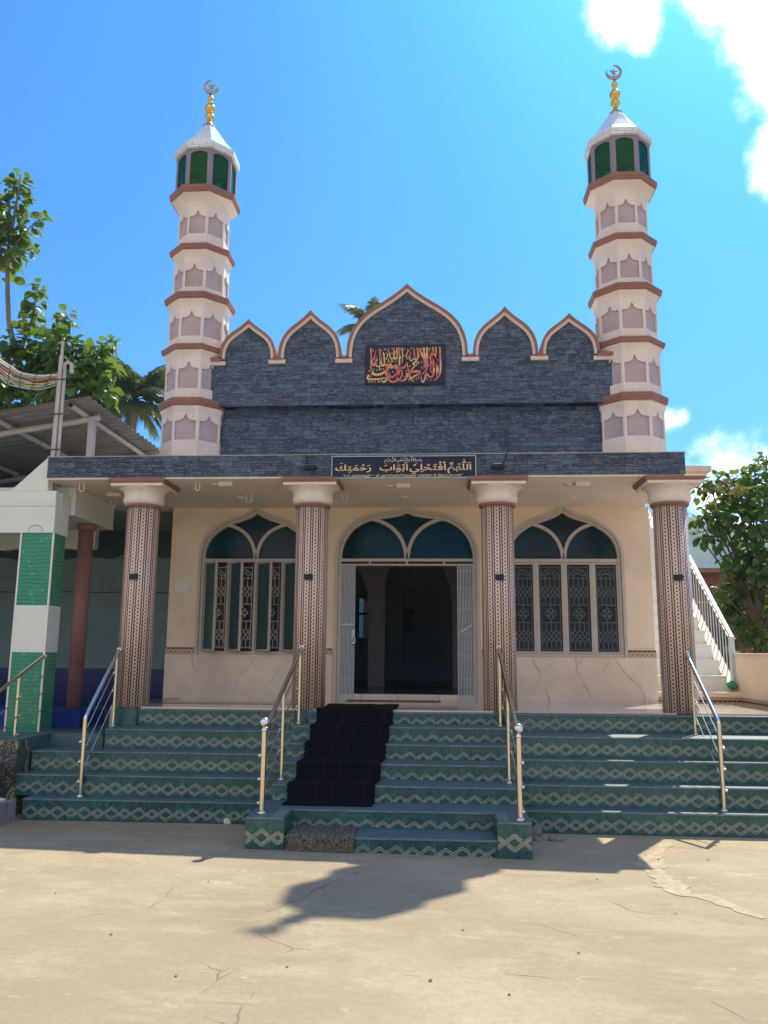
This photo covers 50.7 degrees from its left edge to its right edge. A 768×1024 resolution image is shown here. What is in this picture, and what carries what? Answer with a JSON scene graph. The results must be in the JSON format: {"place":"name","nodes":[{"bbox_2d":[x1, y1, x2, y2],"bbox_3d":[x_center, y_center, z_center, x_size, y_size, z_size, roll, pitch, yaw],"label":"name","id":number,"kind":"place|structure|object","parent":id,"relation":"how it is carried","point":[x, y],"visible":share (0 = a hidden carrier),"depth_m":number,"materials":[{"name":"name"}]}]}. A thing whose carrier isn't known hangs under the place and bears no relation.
{"place":"outdoors","nodes":[
{"label":"outdoors","id":0,"kind":"place"},
{"bbox_2d":[0,458,172,796],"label":"porch building","id":1,"kind":"structure","parent":0,"point":[62,550],"depth_m":12.52,"materials":[{"name":"white paint"}]},
{"bbox_2d":[47,341,73,489],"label":"service pipes","id":2,"kind":"object","parent":1,"relation":"on","point":[60,388],"visible":0.86,"depth_m":12.29,"materials":[{"name":"grey metal"}]},
{"bbox_2d":[0,358,57,391],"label":"cable bundle","id":3,"kind":"object","parent":2,"relation":"attached to","point":[23,375],"visible":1,"depth_m":12.43,"materials":[{"name":"grey plastic"}]},
{"bbox_2d":[0,396,159,483],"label":"roof shed","id":4,"kind":"structure","parent":1,"relation":"on","point":[90,427],"depth_m":14.16,"materials":[{"name":"grey metal"}]},
{"bbox_2d":[38,426,52,465],"bbox_3d":[-5.212,-1.004,12.459,0.205,0.683,0.009,0,-10,4],"label":"loose wire","id":5,"kind":"object","parent":4,"relation":"hanging from","point":[39,446],"visible":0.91,"depth_m":12.46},
{"bbox_2d":[0,813,767,1023],"bbox_3d":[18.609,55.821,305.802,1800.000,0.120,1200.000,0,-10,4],"label":"ground","id":6,"kind":"structure","parent":0,"point":[235,935],"depth_m":5.88,"materials":[{"name":"beige concrete"}]},
{"bbox_2d":[0,798,15,824],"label":"stone slab","id":7,"kind":"structure","parent":6,"relation":"on","point":[7,811],"depth_m":9.65,"materials":[{"name":"grey stone"}]},
{"bbox_2d":[0,737,29,814],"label":"porch steps","id":8,"kind":"structure","parent":6,"relation":"on","point":[13,756],"depth_m":10.18,"materials":[{"name":"tile"}]},
{"bbox_2d":[0,654,46,750],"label":"handrail","id":9,"kind":"object","parent":8,"relation":"on","point":[20,674],"visible":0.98,"depth_m":10.59,"materials":[{"name":"metal"}]},
{"bbox_2d":[0,168,126,413],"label":"tree","id":10,"kind":"object","parent":6,"relation":"on","point":[92,379],"visible":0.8,"depth_m":22.08,"materials":[{"name":"green plant"}]},
{"bbox_2d":[95,354,165,441],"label":"palm tree","id":11,"kind":"object","parent":6,"relation":"on","point":[147,389],"visible":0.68,"depth_m":43.56,"materials":[{"name":"green plant"}]},
{"bbox_2d":[15,708,294,824],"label":"entrance steps","id":12,"kind":"structure","parent":6,"relation":"on","point":[197,766],"depth_m":10.24,"materials":[{"name":"green tile"}]},
{"bbox_2d":[76,648,121,796],"bbox_3d":[-3.724,2.701,10.630,0.106,1.827,1.031,0,-10,4],"label":"handrail","id":13,"kind":"object","parent":12,"relation":"on","point":[81,761],"visible":1,"depth_m":10.49,"materials":[{"name":"metal"}]},
{"bbox_2d":[224,818,230,823],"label":"litter","id":14,"kind":"object","parent":6,"relation":"on","point":[227,821],"visible":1,"depth_m":9.69,"materials":[{"name":"paper"}]},
{"bbox_2d":[337,296,379,335],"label":"palm tree","id":15,"kind":"object","parent":6,"relation":"on","point":[359,313],"visible":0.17,"depth_m":47.65,"materials":[{"name":"green plant"}]},
{"bbox_2d":[245,710,532,859],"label":"entrance steps","id":16,"kind":"structure","parent":6,"relation":"on","point":[442,788],"depth_m":9.12,"materials":[{"name":"green tile"}]},
{"bbox_2d":[257,645,303,813],"bbox_3d":[-1.208,2.492,9.789,0.108,1.768,2.418,0,-10,4],"label":"handrail","id":17,"kind":"object","parent":16,"relation":"on","point":[265,722],"visible":1,"depth_m":9.57,"materials":[{"name":"metal"}]},
{"bbox_2d":[285,825,357,852],"bbox_3d":[-0.638,3.411,8.453,0.702,0.181,0.496,0,-10,4],"label":"doormat","id":18,"kind":"object","parent":16,"relation":"on","point":[321,838],"visible":1,"depth_m":8.23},
{"bbox_2d":[282,703,398,806],"bbox_3d":[-0.455,3.033,10.451,1.180,0.934,2.976,0,-10,4],"label":"carpet","id":19,"kind":"object","parent":16,"relation":"on","point":[339,763],"visible":1,"depth_m":10.06,"materials":[{"name":"black carpet"}]},
{"bbox_2d":[496,645,525,820],"bbox_3d":[1.465,2.467,9.577,0.108,1.783,2.518,0,-10,4],"label":"handrail","id":20,"kind":"object","parent":16,"relation":"on","point":[518,728],"visible":1,"depth_m":9.35,"materials":[{"name":"metal"}]},
{"bbox_2d":[47,284,767,727],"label":"mosque","id":21,"kind":"structure","parent":6,"relation":"on","point":[375,558],"depth_m":13.51,"materials":[{"name":"paint"}]},
{"bbox_2d":[102,493,122,497],"bbox_3d":[-4.279,-0.254,12.732,0.340,0.058,0.210,0,-10,4],"label":"bulb","id":22,"kind":"object","parent":21,"relation":"attached to","point":[114,495],"visible":1,"depth_m":12.63,"materials":[{"name":"white plastic"}]},
{"bbox_2d":[129,574,137,578],"bbox_3d":[-3.530,0.909,11.415,0.116,0.075,0.048,0,-10,4],"label":"column lamp","id":23,"kind":"object","parent":21,"relation":"attached to","point":[133,576],"visible":1,"depth_m":11.39,"materials":[{"name":"black plastic"}]},
{"bbox_2d":[175,582,191,592],"bbox_3d":[-3.386,1.273,13.689,0.275,0.195,0.030,0,-10,4],"label":"switchboard","id":24,"kind":"object","parent":21,"relation":"attached to","point":[183,587],"visible":1,"depth_m":13.68,"materials":[{"name":"white plastic"}]},
{"bbox_2d":[158,79,240,454],"bbox_3d":[-3.402,-4.331,15.119,1.229,8.350,1.229,0,-10,4],"label":"minaret","id":25,"kind":"object","parent":21,"relation":"on","point":[207,208],"visible":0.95,"depth_m":14.68,"materials":[{"name":"beige paint"}]},
{"bbox_2d":[211,482,233,487],"bbox_3d":[-2.370,-0.392,11.864,0.340,0.058,0.210,0,-10,4],"label":"bulb","id":26,"kind":"object","parent":21,"relation":"attached to","point":[225,484],"visible":1,"depth_m":11.77,"materials":[{"name":"white plastic"}]},
{"bbox_2d":[194,508,295,654],"bbox_3d":[-2.180,1.112,13.586,1.940,2.514,0.460,0,-10,4],"label":"window","id":27,"kind":"structure","parent":21,"relation":"in","point":[261,538],"depth_m":13.64,"materials":[{"name":"grey paint"}]},
{"bbox_2d":[304,574,312,579],"bbox_3d":[-1.050,0.900,11.262,0.116,0.075,0.048,0,-10,4],"label":"column lamp","id":28,"kind":"object","parent":21,"relation":"attached to","point":[308,576],"visible":1,"depth_m":11.24,"materials":[{"name":"black plastic"}]},
{"bbox_2d":[303,451,316,470],"bbox_3d":[-1.046,-0.732,11.396,0.201,0.296,0.170,0,-10,4],"label":"spotlight","id":29,"kind":"object","parent":21,"relation":"attached to","point":[310,467],"visible":1,"depth_m":11.31,"materials":[{"name":"black plastic"}]},
{"bbox_2d":[387,484,409,488],"bbox_3d":[0.211,-0.368,11.892,0.340,0.058,0.210,0,-10,4],"label":"bulb","id":30,"kind":"object","parent":21,"relation":"attached to","point":[401,486],"visible":1,"depth_m":11.79,"materials":[{"name":"white plastic"}]},
{"bbox_2d":[331,455,475,478],"bbox_3d":[0.272,-0.632,11.364,2.029,0.322,0.031,0,-10,4],"label":"sign","id":31,"kind":"object","parent":21,"relation":"attached to","point":[407,466],"visible":1,"depth_m":11.35,"materials":[{"name":"black metal"}]},
{"bbox_2d":[365,344,444,384],"bbox_3d":[0.370,-2.585,14.218,1.404,0.723,0.042,0,-10,4],"label":"calligraphy panel","id":32,"kind":"object","parent":21,"relation":"attached to","point":[404,364],"visible":1,"depth_m":14.20,"materials":[{"name":"red metal"}]},
{"bbox_2d":[403,610,412,630],"bbox_3d":[0.625,2.810,20.969,0.267,0.525,0.074,0,-10,4],"label":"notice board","id":33,"kind":"object","parent":21,"relation":"attached to","point":[407,620],"visible":1,"depth_m":20.94,"materials":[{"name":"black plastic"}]},
{"bbox_2d":[495,574,503,579],"bbox_3d":[1.585,0.892,11.100,0.116,0.075,0.048,0,-10,4],"label":"column lamp","id":34,"kind":"object","parent":21,"relation":"attached to","point":[499,576],"visible":1,"depth_m":11.08,"materials":[{"name":"black plastic"}]},
{"bbox_2d":[491,449,511,468],"bbox_3d":[1.636,-0.741,11.230,0.289,0.298,0.170,0,-10,4],"label":"spotlight","id":35,"kind":"object","parent":21,"relation":"attached to","point":[498,466],"visible":1,"depth_m":11.14,"materials":[{"name":"black plastic"}]},
{"bbox_2d":[514,507,627,656],"bbox_3d":[2.976,1.118,13.399,1.940,2.514,0.195,0,-10,4],"label":"window","id":36,"kind":"structure","parent":21,"relation":"in","point":[562,538],"depth_m":13.38,"materials":[{"name":"grey paint"}]},
{"bbox_2d":[564,482,589,487],"bbox_3d":[2.779,-0.387,11.675,0.340,0.058,0.210,0,-10,4],"label":"bulb","id":37,"kind":"object","parent":21,"relation":"attached to","point":[581,485],"visible":1,"depth_m":11.61,"materials":[{"name":"white plastic"}]},
{"bbox_2d":[583,65,668,451],"bbox_3d":[4.323,-4.357,14.643,1.229,8.350,1.229,0,-10,4],"label":"minaret","id":38,"kind":"object","parent":21,"relation":"on","point":[626,295],"visible":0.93,"depth_m":14.20,"materials":[{"name":"beige paint"}]},
{"bbox_2d":[674,574,682,579],"bbox_3d":[3.983,0.884,10.952,0.116,0.075,0.048,0,-10,4],"label":"column lamp","id":39,"kind":"object","parent":21,"relation":"attached to","point":[678,576],"visible":1,"depth_m":10.93,"materials":[{"name":"black plastic"}]},
{"bbox_2d":[532,824,541,836],"bbox_3d":[1.719,3.610,9.202,0.143,0.133,0.118,-4,-11,24],"label":"stone","id":40,"kind":"object","parent":6,"relation":"on","point":[536,830],"visible":0.8,"depth_m":9.15,"materials":[{"name":"grey stone"}]},
{"bbox_2d":[548,834,565,840],"bbox_3d":[1.920,3.604,8.972,0.205,0.066,0.096,0,-10,4],"label":"stone","id":41,"kind":"object","parent":6,"relation":"on","point":[556,837],"visible":1,"depth_m":8.93,"materials":[{"name":"grey stone"}]},
{"bbox_2d":[505,713,767,837],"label":"entrance steps","id":42,"kind":"structure","parent":6,"relation":"on","point":[621,774],"depth_m":9.79,"materials":[{"name":"green tile"}]},
{"bbox_2d":[685,651,728,811],"bbox_3d":[3.989,2.659,10.086,0.106,1.837,1.171,0,-10,4],"label":"handrail","id":43,"kind":"object","parent":42,"relation":"on","point":[721,748],"visible":1,"depth_m":9.84,"materials":[{"name":"metal"}]},
{"bbox_2d":[636,842,765,918],"bbox_3d":[2.761,3.411,7.653,0.670,0.001,2.652,0,-10,4],"label":"ground patch","id":44,"kind":"object","parent":6,"relation":"on","point":[651,864],"visible":1,"depth_m":7.36,"materials":[{"name":"beige concrete"}]},
{"bbox_2d":[688,451,767,654],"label":"tree","id":45,"kind":"object","parent":6,"relation":"on","point":[751,571],"visible":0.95,"depth_m":18.84,"materials":[{"name":"green plant"}]},
{"bbox_2d":[734,653,767,707],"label":"boundary wall","id":46,"kind":"structure","parent":6,"relation":"on","point":[752,676],"depth_m":12.40,"materials":[{"name":"beige paint"}]},
{"bbox_2d":[0,0,767,531],"label":"sky","id":47,"kind":"structure","parent":0,"point":[437,148],"materials":[{"name":"blue"}]},
{"bbox_2d":[346,700,440,701],"bbox_3d":[0.151,3.012,12.914,1.500,0.010,0.320,0,-10,4],"label":"rug","id":48,"kind":"object","parent":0,"point":[395,700],"visible":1,"depth_m":12.86,"materials":[{"name":"red fabric"}]},
{"bbox_2d":[516,631,541,650],"bbox_3d":[2.367,2.541,13.621,0.560,1.060,0.360,0,-10,4],"label":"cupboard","id":49,"kind":"object","parent":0,"point":[525,643],"visible":0.14,"depth_m":13.51,"materials":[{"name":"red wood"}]},
{"bbox_2d":[648,509,741,703],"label":"staircase","id":50,"kind":"structure","parent":0,"point":[713,673],"depth_m":13.54,"materials":[{"name":"beige paint"}]},
{"bbox_2d":[647,503,736,684],"bbox_3d":[5.844,0.992,15.855,0.065,4.615,4.848,0,-10,4],"label":"metal railing","id":51,"kind":"object","parent":50,"relation":"on","point":[717,611],"visible":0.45,"depth_m":14.02,"materials":[{"name":"grey metal"}]},
{"bbox_2d":[726,681,737,690],"bbox_3d":[5.616,2.798,13.058,0.159,0.157,0.159,0,-10,4],"label":"plastic bag","id":52,"kind":"object","parent":50,"relation":"on","point":[731,685],"visible":1,"depth_m":13.02,"materials":[{"name":"green plastic"}]},
{"bbox_2d":[688,517,767,567],"bbox_3d":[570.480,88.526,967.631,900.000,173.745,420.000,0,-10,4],"label":"hill","id":53,"kind":"structure","parent":0,"point":[701,558],"depth_m":892.59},
{"bbox_2d":[691,568,767,670],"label":"brick house","id":54,"kind":"structure","parent":0,"point":[711,576],"depth_m":23.74,"materials":[{"name":"red paint"}]},
{"bbox_2d":[707,626,729,670],"bbox_3d":[9.604,3.966,23.510,0.900,1.300,0.040,0,-10,4],"label":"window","id":55,"kind":"structure","parent":54,"relation":"in","point":[707,626],"depth_m":23.52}
]}

